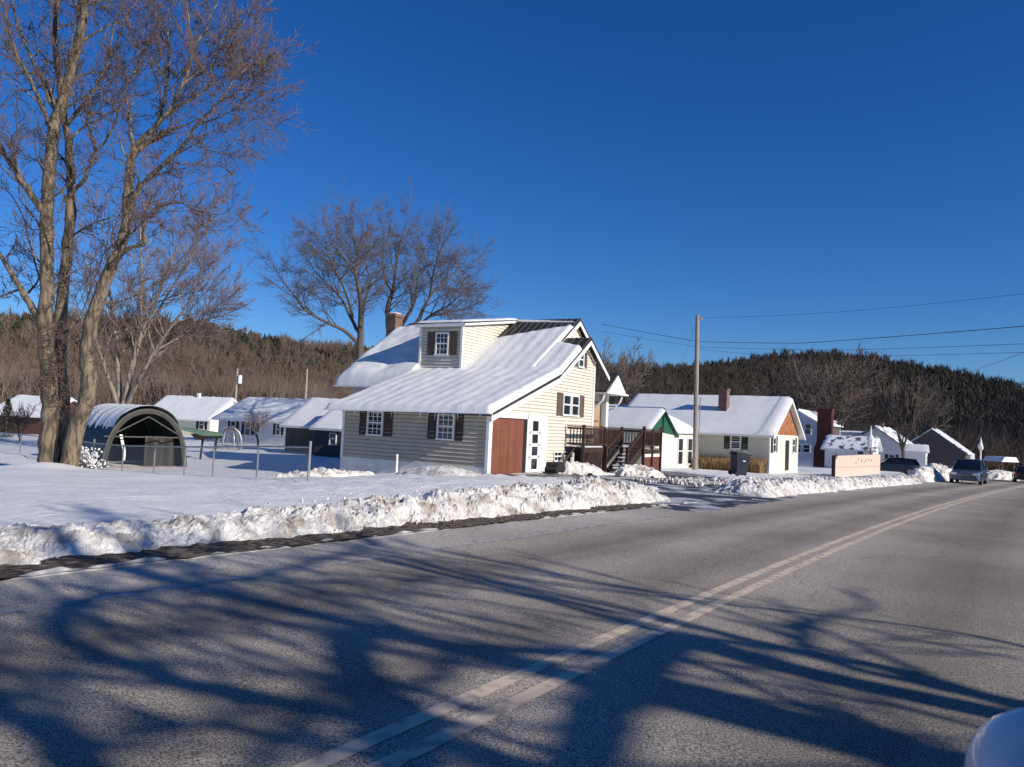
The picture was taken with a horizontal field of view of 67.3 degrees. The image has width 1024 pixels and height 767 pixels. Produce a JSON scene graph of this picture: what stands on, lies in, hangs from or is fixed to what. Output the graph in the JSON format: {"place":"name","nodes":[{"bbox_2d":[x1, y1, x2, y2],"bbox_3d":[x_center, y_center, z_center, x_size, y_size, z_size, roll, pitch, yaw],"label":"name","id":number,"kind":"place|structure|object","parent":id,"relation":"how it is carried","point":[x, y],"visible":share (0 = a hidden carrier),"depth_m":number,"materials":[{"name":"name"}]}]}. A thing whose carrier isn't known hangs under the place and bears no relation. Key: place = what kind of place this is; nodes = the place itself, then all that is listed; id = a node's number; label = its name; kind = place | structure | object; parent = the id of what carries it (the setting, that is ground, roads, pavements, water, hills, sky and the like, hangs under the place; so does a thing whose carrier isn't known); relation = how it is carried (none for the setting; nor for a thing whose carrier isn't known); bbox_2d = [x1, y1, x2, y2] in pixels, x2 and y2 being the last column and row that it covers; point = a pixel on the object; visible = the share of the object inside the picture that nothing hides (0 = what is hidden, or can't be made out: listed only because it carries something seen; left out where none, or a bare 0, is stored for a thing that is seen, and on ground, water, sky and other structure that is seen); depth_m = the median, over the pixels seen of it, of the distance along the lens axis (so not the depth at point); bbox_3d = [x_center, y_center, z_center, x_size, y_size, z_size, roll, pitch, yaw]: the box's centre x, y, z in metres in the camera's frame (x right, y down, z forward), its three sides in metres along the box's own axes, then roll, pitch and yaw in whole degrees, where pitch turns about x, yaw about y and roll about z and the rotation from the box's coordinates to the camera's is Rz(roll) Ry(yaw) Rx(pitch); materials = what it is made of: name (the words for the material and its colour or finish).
{"place":"outdoors","nodes":[
{"label":"outdoors","id":0,"kind":"place"},
{"bbox_2d":[242,175,411,360],"bbox_3d":[-13.585,-7.904,58.407,10.886,17.280,12.180,2,-3,11],"label":"bare tree","id":1,"kind":"object","parent":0,"point":[361,304],"visible":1,"depth_m":57.38,"materials":[{"name":"grey plant"}]},
{"bbox_2d":[0,433,906,579],"bbox_3d":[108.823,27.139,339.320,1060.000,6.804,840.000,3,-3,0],"label":"snow ground","id":2,"kind":"structure","parent":0,"point":[33,490],"depth_m":18.57,"materials":[{"name":"white snow"}]},
{"bbox_2d":[0,398,15,436],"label":"evergreen shrub","id":3,"kind":"object","parent":2,"relation":"on","point":[8,407],"visible":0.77,"depth_m":59.77,"materials":[{"name":"green plant"}]},
{"bbox_2d":[0,402,36,441],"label":"bare tree","id":4,"kind":"object","parent":2,"relation":"on","point":[17,419],"visible":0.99,"depth_m":51.74,"materials":[{"name":"brown plant"}]},
{"bbox_2d":[0,395,76,434],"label":"house","id":5,"kind":"structure","parent":2,"relation":"on","point":[34,419],"depth_m":70.93,"materials":[{"name":"red paint"}]},
{"bbox_2d":[0,432,94,457],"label":"chain link fence","id":6,"kind":"object","parent":2,"relation":"on","point":[21,438],"visible":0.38,"depth_m":37.78,"materials":[{"name":"grey metal"}]},
{"bbox_2d":[79,446,108,468],"bbox_3d":[-16.189,2.842,29.351,1.527,0.999,1.460,3,-3,0],"label":"snowy shrub","id":7,"kind":"object","parent":2,"relation":"on","point":[87,461],"visible":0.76,"depth_m":29.26,"materials":[{"name":"white snow"}]},
{"bbox_2d":[82,403,187,467],"bbox_3d":[-17.263,2.305,34.612,4.900,2.756,3.600,0,-4,44],"label":"arched shelter","id":8,"kind":"object","parent":2,"relation":"on","point":[126,424],"visible":0.85,"depth_m":34.08,"materials":[{"name":"green"}]},
{"bbox_2d":[54,151,260,403],"bbox_3d":[-19.928,-5.596,43.134,11.136,15.630,8.915,4,-3,-15],"label":"bare tree","id":9,"kind":"object","parent":2,"relation":"on","point":[126,397],"visible":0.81,"depth_m":42.82,"materials":[{"name":"grey plant"}]},
{"bbox_2d":[0,0,324,466],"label":"bare tree","id":10,"kind":"object","parent":2,"relation":"on","point":[62,432],"visible":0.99,"depth_m":26.99,"materials":[{"name":"beige plant"}]},
{"bbox_2d":[153,393,237,435],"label":"house","id":11,"kind":"structure","parent":2,"relation":"on","point":[198,411],"depth_m":94.04,"materials":[{"name":"white paint"}]},
{"bbox_2d":[198,421,204,429],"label":"window","id":12,"kind":"structure","parent":11,"relation":"in","point":[201,423],"depth_m":92.15,"materials":[{"name":"white paint"}]},
{"bbox_2d":[180,427,223,459],"bbox_3d":[-16.920,3.336,41.779,2.120,1.823,1.000,3,-3,-8],"label":"garden canopy","id":13,"kind":"object","parent":2,"relation":"on","point":[201,434],"visible":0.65,"depth_m":41.41,"materials":[{"name":"green"}]},
{"bbox_2d":[94,441,311,481],"bbox_3d":[-11.099,2.669,26.168,15.430,2.186,0.479,0,-4,42],"label":"chain link fence","id":14,"kind":"object","parent":2,"relation":"on","point":[239,447],"visible":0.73,"depth_m":25.05,"materials":[{"name":"grey metal"}]},
{"bbox_2d":[214,426,241,449],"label":"garden dome","id":15,"kind":"structure","parent":2,"relation":"on","point":[238,434],"depth_m":55.82,"materials":[{"name":"grey metal"}]},
{"bbox_2d":[234,368,241,400],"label":"utility pole","id":16,"kind":"object","parent":2,"relation":"on","point":[239,379],"visible":0.61,"depth_m":104.89,"materials":[{"name":"grey wood"}]},
{"bbox_2d":[205,433,284,448],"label":"chain link fence","id":17,"kind":"object","parent":2,"relation":"on","point":[272,440],"visible":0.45,"depth_m":66.56,"materials":[{"name":"grey metal"}]},
{"bbox_2d":[243,408,269,448],"bbox_3d":[-20.546,3.766,61.725,2.180,3.586,2.271,4,-3,-26],"label":"bare tree","id":18,"kind":"object","parent":2,"relation":"on","point":[255,425],"visible":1,"depth_m":61.78,"materials":[{"name":"brown plant"}]},
{"bbox_2d":[211,397,308,445],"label":"house","id":19,"kind":"structure","parent":2,"relation":"on","point":[281,410],"depth_m":74.91,"materials":[{"name":"grey"}]},
{"bbox_2d":[230,421,235,431],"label":"window","id":20,"kind":"structure","parent":19,"relation":"in","point":[233,423],"depth_m":75.23,"materials":[{"name":"white paint"}]},
{"bbox_2d":[244,422,250,435],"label":"window","id":21,"kind":"structure","parent":19,"relation":"in","point":[247,431],"depth_m":74.32,"materials":[{"name":"grey glass"}]},
{"bbox_2d":[275,423,280,435],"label":"window","id":22,"kind":"structure","parent":19,"relation":"in","point":[278,429],"depth_m":72.58,"materials":[{"name":"white paint"}]},
{"bbox_2d":[304,369,307,398],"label":"utility pole","id":23,"kind":"object","parent":2,"relation":"on","point":[305,395],"visible":0.4,"depth_m":109.94,"materials":[{"name":"grey wood"}]},
{"bbox_2d":[279,397,337,453],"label":"shed","id":24,"kind":"structure","parent":2,"relation":"on","point":[301,420],"depth_m":56.88,"materials":[{"name":"white paint"}]},
{"bbox_2d":[268,467,374,477],"bbox_3d":[-6.767,3.316,27.648,2.400,0.651,4.600,0,-4,44],"label":"snow pile","id":25,"kind":"object","parent":2,"relation":"on","point":[322,472],"visible":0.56,"depth_m":27.08,"materials":[{"name":"white snow"}]},
{"bbox_2d":[309,410,342,457],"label":"shed","id":26,"kind":"structure","parent":2,"relation":"on","point":[327,427],"depth_m":52.49,"materials":[{"name":"blue"}]},
{"bbox_2d":[328,432,336,444],"bbox_3d":[-12.167,3.757,52.165,0.640,0.840,0.100,1,-3,27],"label":"window","id":27,"kind":"structure","parent":26,"relation":"in","point":[332,436],"depth_m":52.17,"materials":[{"name":"white paint"}]},
{"bbox_2d":[0,503,663,577],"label":"dirt verge","id":28,"kind":"structure","parent":2,"relation":"on","point":[86,561],"depth_m":9.38,"materials":[{"name":"brown soil"}]},
{"bbox_2d":[0,474,669,564],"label":"snow bank","id":29,"kind":"structure","parent":2,"relation":"on","point":[24,544],"depth_m":11.06,"materials":[{"name":"white snow"}]},
{"bbox_2d":[0,501,697,580],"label":"crusted snow ridge","id":30,"kind":"structure","parent":2,"relation":"on","point":[141,561],"depth_m":8.13,"materials":[{"name":"white snow"}]},
{"bbox_2d":[395,454,398,472],"bbox_3d":[-4.549,3.225,30.323,0.130,0.880,0.124,3,-3,0],"label":"vent pipe","id":31,"kind":"object","parent":2,"relation":"on","point":[396,466],"visible":0.83,"depth_m":30.29,"materials":[{"name":"white paint"}]},
{"bbox_2d":[395,465,479,475],"bbox_3d":[-2.815,3.328,28.476,4.000,0.656,1.800,1,-3,29],"label":"snow pile","id":32,"kind":"object","parent":2,"relation":"on","point":[444,470],"visible":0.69,"depth_m":27.77,"materials":[{"name":"white snow"}]},
{"bbox_2d":[324,312,628,474],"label":"house","id":33,"kind":"structure","parent":2,"relation":"on","point":[494,396],"depth_m":32.98,"materials":[{"name":"beige"}]},
{"bbox_2d":[365,411,383,435],"bbox_3d":[-5.579,1.611,31.273,0.860,1.040,0.100,1,-3,29],"label":"window","id":34,"kind":"structure","parent":33,"relation":"in","point":[374,428],"depth_m":31.29,"materials":[{"name":"white paint"}]},
{"bbox_2d":[435,414,454,440],"bbox_3d":[-2.559,1.667,29.569,0.840,1.040,0.100,1,-3,29],"label":"window","id":35,"kind":"structure","parent":33,"relation":"in","point":[445,422],"depth_m":29.58,"materials":[{"name":"white glass"}]},
{"bbox_2d":[490,418,523,474],"bbox_3d":[-0.182,2.437,29.836,0.049,2.120,2.500,1,-3,29],"label":"garage door","id":36,"kind":"structure","parent":33,"relation":"in","point":[507,434],"depth_m":29.78,"materials":[{"name":"red wood"}]},
{"bbox_2d":[527,417,541,471],"bbox_3d":[0.906,2.528,31.723,0.085,2.240,1.020,1,-3,29],"label":"side door","id":37,"kind":"structure","parent":33,"relation":"in","point":[535,423],"depth_m":31.71,"materials":[{"name":"white paint"}]},
{"bbox_2d":[553,452,562,461],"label":"window","id":38,"kind":"structure","parent":33,"relation":"in","point":[557,456],"depth_m":33.65,"materials":[{"name":"white paint"}]},
{"bbox_2d":[562,394,571,415],"bbox_3d":[2.463,0.964,34.405,0.100,0.970,0.850,1,-3,29],"label":"window","id":39,"kind":"structure","parent":33,"relation":"in","point":[566,410],"depth_m":34.42,"materials":[{"name":"white paint"}]},
{"bbox_2d":[563,451,571,460],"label":"window","id":40,"kind":"structure","parent":33,"relation":"in","point":[565,453],"depth_m":34.43,"materials":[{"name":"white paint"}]},
{"bbox_2d":[571,395,579,416],"bbox_3d":[2.898,1.026,35.180,0.100,0.970,0.850,1,-3,29],"label":"window","id":41,"kind":"structure","parent":33,"relation":"in","point":[575,401],"depth_m":35.23,"materials":[{"name":"white paint"}]},
{"bbox_2d":[578,353,584,367],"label":"window","id":42,"kind":"structure","parent":33,"relation":"in","point":[581,361],"depth_m":35.74,"materials":[{"name":"white paint"}]},
{"bbox_2d":[593,405,599,442],"bbox_3d":[4.370,2.169,40.426,0.080,2.100,0.950,1,-3,29],"label":"entry door","id":43,"kind":"structure","parent":33,"relation":"in","point":[596,410],"depth_m":40.49,"materials":[{"name":"beige wood"}]},
{"bbox_2d":[237,474,830,539],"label":"snow lumps","id":44,"kind":"object","parent":2,"relation":"on","point":[689,479],"visible":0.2,"depth_m":31.12,"materials":[{"name":"white snow"}]},
{"bbox_2d":[548,461,604,474],"bbox_3d":[2.733,3.730,33.858,3.000,0.653,1.800,4,-3,-20],"label":"snow pile","id":45,"kind":"object","parent":2,"relation":"on","point":[579,468],"visible":0.51,"depth_m":33.38,"materials":[{"name":"white snow"}]},
{"bbox_2d":[566,425,662,471],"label":"deck","id":46,"kind":"structure","parent":2,"relation":"on","point":[597,453],"depth_m":36.39,"materials":[{"name":"brown wood"}]},
{"bbox_2d":[599,334,660,404],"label":"bare tree","id":47,"kind":"object","parent":2,"relation":"on","point":[622,371],"visible":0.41,"depth_m":74.87,"materials":[{"name":"brown plant"}]},
{"bbox_2d":[613,464,665,477],"bbox_3d":[5.835,4.000,35.154,2.700,0.658,1.800,4,-3,-20],"label":"snow pile","id":48,"kind":"object","parent":2,"relation":"on","point":[637,470],"visible":0.72,"depth_m":34.70,"materials":[{"name":"white snow"}]},
{"bbox_2d":[692,315,702,469],"bbox_3d":[11.309,0.779,47.052,0.509,9.940,0.330,3,-3,0],"label":"utility pole","id":49,"kind":"object","parent":2,"relation":"on","point":[695,457],"visible":0.79,"depth_m":46.94,"materials":[{"name":"grey wood"}]},
{"bbox_2d":[607,332,1011,349],"bbox_3d":[23.166,-4.207,64.978,3.390,5.800,60.104,4,-3,-21],"label":"overhead wire","id":50,"kind":"object","parent":49,"relation":"attached to","point":[854,349],"visible":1,"depth_m":58.66,"materials":[{"name":"grey metal"}]},
{"bbox_2d":[603,324,1023,343],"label":"overhead wire","id":51,"kind":"object","parent":49,"relation":"attached to","point":[845,340],"visible":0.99,"depth_m":54.26,"materials":[{"name":"grey metal"}]},
{"bbox_2d":[700,294,1017,317],"bbox_3d":[17.189,-3.689,35.886,0.474,1.379,25.563,4,-3,-26],"label":"overhead wire","id":52,"kind":"object","parent":49,"relation":"attached to","point":[854,310],"visible":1,"depth_m":37.12,"materials":[{"name":"grey metal"}]},
{"bbox_2d":[701,349,1022,357],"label":"overhead wire","id":53,"kind":"object","parent":49,"relation":"attached to","point":[869,356],"visible":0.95,"depth_m":58.13,"materials":[{"name":"grey metal"}]},
{"bbox_2d":[601,388,805,473],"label":"house","id":54,"kind":"structure","parent":2,"relation":"on","point":[769,429],"depth_m":52.15,"materials":[{"name":"white wood"}]},
{"bbox_2d":[677,438,683,464],"bbox_3d":[11.102,4.470,50.668,0.100,1.790,0.940,1,-4,34],"label":"window","id":55,"kind":"structure","parent":54,"relation":"in","point":[680,444],"depth_m":50.72,"materials":[{"name":"white paint"}]},
{"bbox_2d":[686,438,692,464],"bbox_3d":[12.046,4.589,52.077,0.100,1.790,0.940,1,-4,34],"label":"window","id":56,"kind":"structure","parent":54,"relation":"in","point":[689,440],"depth_m":52.07,"materials":[{"name":"white paint"}]},
{"bbox_2d":[730,436,740,448],"bbox_3d":[14.968,3.922,51.499,0.740,0.940,0.100,1,-4,34],"label":"window","id":57,"kind":"structure","parent":54,"relation":"in","point":[737,443],"depth_m":51.51,"materials":[{"name":"white paint"}]},
{"bbox_2d":[773,437,776,452],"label":"window","id":58,"kind":"structure","parent":54,"relation":"in","point":[774,440],"depth_m":51.16,"materials":[{"name":"white paint"}]},
{"bbox_2d":[785,440,788,470],"bbox_3d":[19.264,5.035,53.861,0.030,2.100,0.950,1,-4,34],"label":"door","id":59,"kind":"structure","parent":54,"relation":"in","point":[787,441],"depth_m":53.78,"materials":[{"name":"green"}]},
{"bbox_2d":[792,438,795,452],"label":"window","id":60,"kind":"structure","parent":54,"relation":"in","point":[793,440],"depth_m":55.28,"materials":[{"name":"white paint"}]},
{"bbox_2d":[690,453,768,473],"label":"dry grass","id":61,"kind":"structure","parent":2,"relation":"on","point":[713,463],"depth_m":51.05,"materials":[{"name":"beige plant"}]},
{"bbox_2d":[728,451,751,475],"bbox_3d":[11.034,3.901,37.361,0.932,1.157,0.740,6,-2,-12],"label":"wheeled bin","id":62,"kind":"object","parent":2,"relation":"on","point":[739,463],"visible":1,"depth_m":37.07,"materials":[{"name":"grey plastic"}]},
{"bbox_2d":[751,356,831,409],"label":"bare tree","id":63,"kind":"object","parent":2,"relation":"on","point":[787,391],"visible":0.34,"depth_m":108.56,"materials":[{"name":"grey plant"}]},
{"bbox_2d":[706,473,921,497],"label":"snow bank","id":64,"kind":"structure","parent":2,"relation":"on","point":[766,487],"depth_m":29.69,"materials":[{"name":"white snow"}]},
{"bbox_2d":[797,409,842,465],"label":"house","id":65,"kind":"structure","parent":2,"relation":"on","point":[808,419],"depth_m":88.58,"materials":[{"name":"white"}]},
{"bbox_2d":[802,444,809,452],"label":"window","id":66,"kind":"structure","parent":65,"relation":"in","point":[806,448],"depth_m":88.46,"materials":[{"name":"white glass"}]},
{"bbox_2d":[805,424,810,434],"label":"window","id":67,"kind":"structure","parent":65,"relation":"in","point":[807,426],"depth_m":88.51,"materials":[{"name":"white glass"}]},
{"bbox_2d":[813,408,834,466],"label":"chimney stack","id":68,"kind":"object","parent":2,"relation":"on","point":[824,422],"visible":0.68,"depth_m":85.61,"materials":[{"name":"red brick"}]},
{"bbox_2d":[782,342,890,429],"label":"bare tree","id":69,"kind":"object","parent":2,"relation":"on","point":[846,403],"visible":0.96,"depth_m":96.08,"materials":[{"name":"grey plant"}]},
{"bbox_2d":[821,435,882,467],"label":"house","id":70,"kind":"structure","parent":2,"relation":"on","point":[839,445],"depth_m":79.75,"materials":[{"name":"grey"}]},
{"bbox_2d":[831,454,879,476],"bbox_3d":[23.492,5.681,52.291,0.200,1.790,8.460,0,-4,44],"label":"roadside board","id":71,"kind":"object","parent":2,"relation":"on","point":[850,465],"visible":0.97,"depth_m":51.79,"materials":[{"name":"beige wood"}]},
{"bbox_2d":[866,427,874,454],"bbox_3d":[28.841,5.361,61.877,0.665,3.900,0.665,2,-3,22],"label":"garden lantern","id":72,"kind":"object","parent":2,"relation":"on","point":[870,439],"visible":0.85,"depth_m":61.75,"materials":[{"name":"white paint"}]},
{"bbox_2d":[840,423,912,460],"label":"house","id":73,"kind":"structure","parent":2,"relation":"on","point":[888,436],"depth_m":101.43,"materials":[{"name":"grey"}]},
{"bbox_2d":[880,457,920,473],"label":"parked car","id":74,"kind":"object","parent":2,"relation":"on","point":[900,464],"visible":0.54,"depth_m":72.83,"materials":[{"name":"blue paint"}]},
{"bbox_2d":[876,374,931,472],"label":"bare tree","id":75,"kind":"object","parent":2,"relation":"on","point":[911,416],"visible":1,"depth_m":79.81,"materials":[{"name":"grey plant"}]},
{"bbox_2d":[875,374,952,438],"bbox_3d":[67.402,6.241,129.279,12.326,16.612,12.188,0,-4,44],"label":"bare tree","id":76,"kind":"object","parent":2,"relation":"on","point":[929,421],"visible":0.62,"depth_m":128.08,"materials":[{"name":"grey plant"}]},
{"bbox_2d":[905,444,929,465],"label":"house","id":77,"kind":"structure","parent":2,"relation":"on","point":[918,452],"depth_m":92.42,"materials":[{"name":"white paint"}]},
{"bbox_2d":[907,466,952,481],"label":"snow bank","id":78,"kind":"structure","parent":2,"relation":"on","point":[927,474],"depth_m":55.50,"materials":[{"name":"white snow"}]},
{"bbox_2d":[910,425,972,466],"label":"house","id":79,"kind":"structure","parent":2,"relation":"on","point":[945,449],"depth_m":119.90,"materials":[{"name":"grey"}]},
{"bbox_2d":[924,463,962,481],"bbox_3d":[34.082,7.111,61.798,4.000,1.452,3.200,4,-3,-29],"label":"snow pile","id":80,"kind":"object","parent":2,"relation":"on","point":[945,470],"visible":0.29,"depth_m":60.89,"materials":[{"name":"white snow"}]},
{"bbox_2d":[983,456,1018,469],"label":"roadside canopy","id":81,"kind":"object","parent":2,"relation":"on","point":[998,459],"visible":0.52,"depth_m":94.10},
{"bbox_2d":[987,469,1019,480],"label":"snow pile","id":82,"kind":"object","parent":2,"relation":"on","point":[999,474],"visible":0.59,"depth_m":78.64,"materials":[{"name":"white snow"}]},
{"bbox_2d":[0,479,1023,766],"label":"road","id":83,"kind":"structure","parent":0,"point":[900,645],"depth_m":5.70,"materials":[{"name":"grey asphalt"}]},
{"bbox_2d":[0,479,990,614],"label":"edge line","id":84,"kind":"object","parent":83,"relation":"on","point":[153,590],"visible":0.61,"depth_m":8.03,"materials":[{"name":"white paint"}]},
{"bbox_2d":[292,485,1022,766],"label":"yellow line","id":85,"kind":"object","parent":83,"relation":"on","point":[334,755],"visible":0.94,"depth_m":4.89,"materials":[{"name":"paint"}]},
{"bbox_2d":[365,486,1022,766],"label":"yellow line","id":86,"kind":"object","parent":83,"relation":"on","point":[420,747],"visible":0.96,"depth_m":4.95,"materials":[{"name":"paint"}]},
{"bbox_2d":[948,458,987,484],"bbox_3d":[33.737,6.481,56.812,2.560,1.792,4.820,0,-4,37],"label":"oncoming suv","id":87,"kind":"object","parent":83,"relation":"on","point":[970,469],"visible":0.99,"depth_m":55.86,"materials":[{"name":"blue paint"}]},
{"bbox_2d":[963,707,1023,766],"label":"white car","id":88,"kind":"object","parent":83,"relation":"on","point":[997,740],"visible":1,"depth_m":0.82,"materials":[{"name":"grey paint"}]},
{"bbox_2d":[1010,465,1023,481],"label":"dark car","id":89,"kind":"object","parent":83,"relation":"on","point":[1018,472],"visible":0.98,"depth_m":70.23,"materials":[{"name":"black paint"}]},
{"bbox_2d":[0,0,1023,387],"label":"sky","id":90,"kind":"structure","parent":0,"point":[650,166],"materials":[{"name":"blue"}]},
{"bbox_2d":[10,323,1022,471],"bbox_3d":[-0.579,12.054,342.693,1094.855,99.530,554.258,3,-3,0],"label":"hill","id":91,"kind":"structure","parent":0,"point":[637,385],"depth_m":377.25,"materials":[{"name":"brown plant"}]},
{"bbox_2d":[337,177,502,326],"bbox_3d":[-7.844,-8.280,62.513,15.273,18.515,12.720,3,-3,0],"label":"bare tree","id":92,"kind":"object","parent":91,"relation":"on","point":[421,249],"visible":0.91,"depth_m":62.37,"materials":[{"name":"grey plant"}]},
{"bbox_2d":[0,307,1023,472],"bbox_3d":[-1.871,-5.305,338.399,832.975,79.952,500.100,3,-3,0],"label":"bare woods","id":93,"kind":"object","parent":91,"relation":"on","point":[244,360],"visible":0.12,"depth_m":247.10,"materials":[{"name":"brown plant"}]},
{"bbox_2d":[0,311,1023,427],"bbox_3d":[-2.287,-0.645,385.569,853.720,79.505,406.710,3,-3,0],"label":"conifer forest","id":94,"kind":"object","parent":91,"relation":"on","point":[274,337],"visible":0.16,"depth_m":370.11,"materials":[{"name":"green plant"}]},
{"bbox_2d":[606,347,1023,470],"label":"dark bare woods","id":95,"kind":"object","parent":91,"relation":"on","point":[997,422],"visible":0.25,"depth_m":387.13,"materials":[{"name":"brown plant"}]},
{"bbox_2d":[495,471,794,511],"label":"driveway","id":96,"kind":"structure","parent":0,"point":[679,493],"depth_m":25.48,"materials":[{"name":"white snow"}]},
{"bbox_2d":[545,462,565,472],"bbox_3d":[1.855,3.564,32.837,0.563,0.416,1.012,1,-3,29],"label":"storage box","id":97,"kind":"object","parent":96,"relation":"on","point":[556,467],"visible":1,"depth_m":32.54,"materials":[{"name":"black plastic"}]},
{"bbox_2d":[563,448,574,462],"bbox_3d":[2.391,3.374,33.535,0.200,1.084,1.137,1,-3,29],"label":"handrail","id":98,"kind":"object","parent":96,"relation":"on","point":[568,456],"visible":0.68,"depth_m":33.76,"materials":[{"name":"brown wood"}]},
{"bbox_2d":[978,438,982,459],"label":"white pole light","id":99,"kind":"object","parent":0,"point":[980,445],"visible":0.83,"depth_m":89.76,"materials":[{"name":"paint"}]}
]}

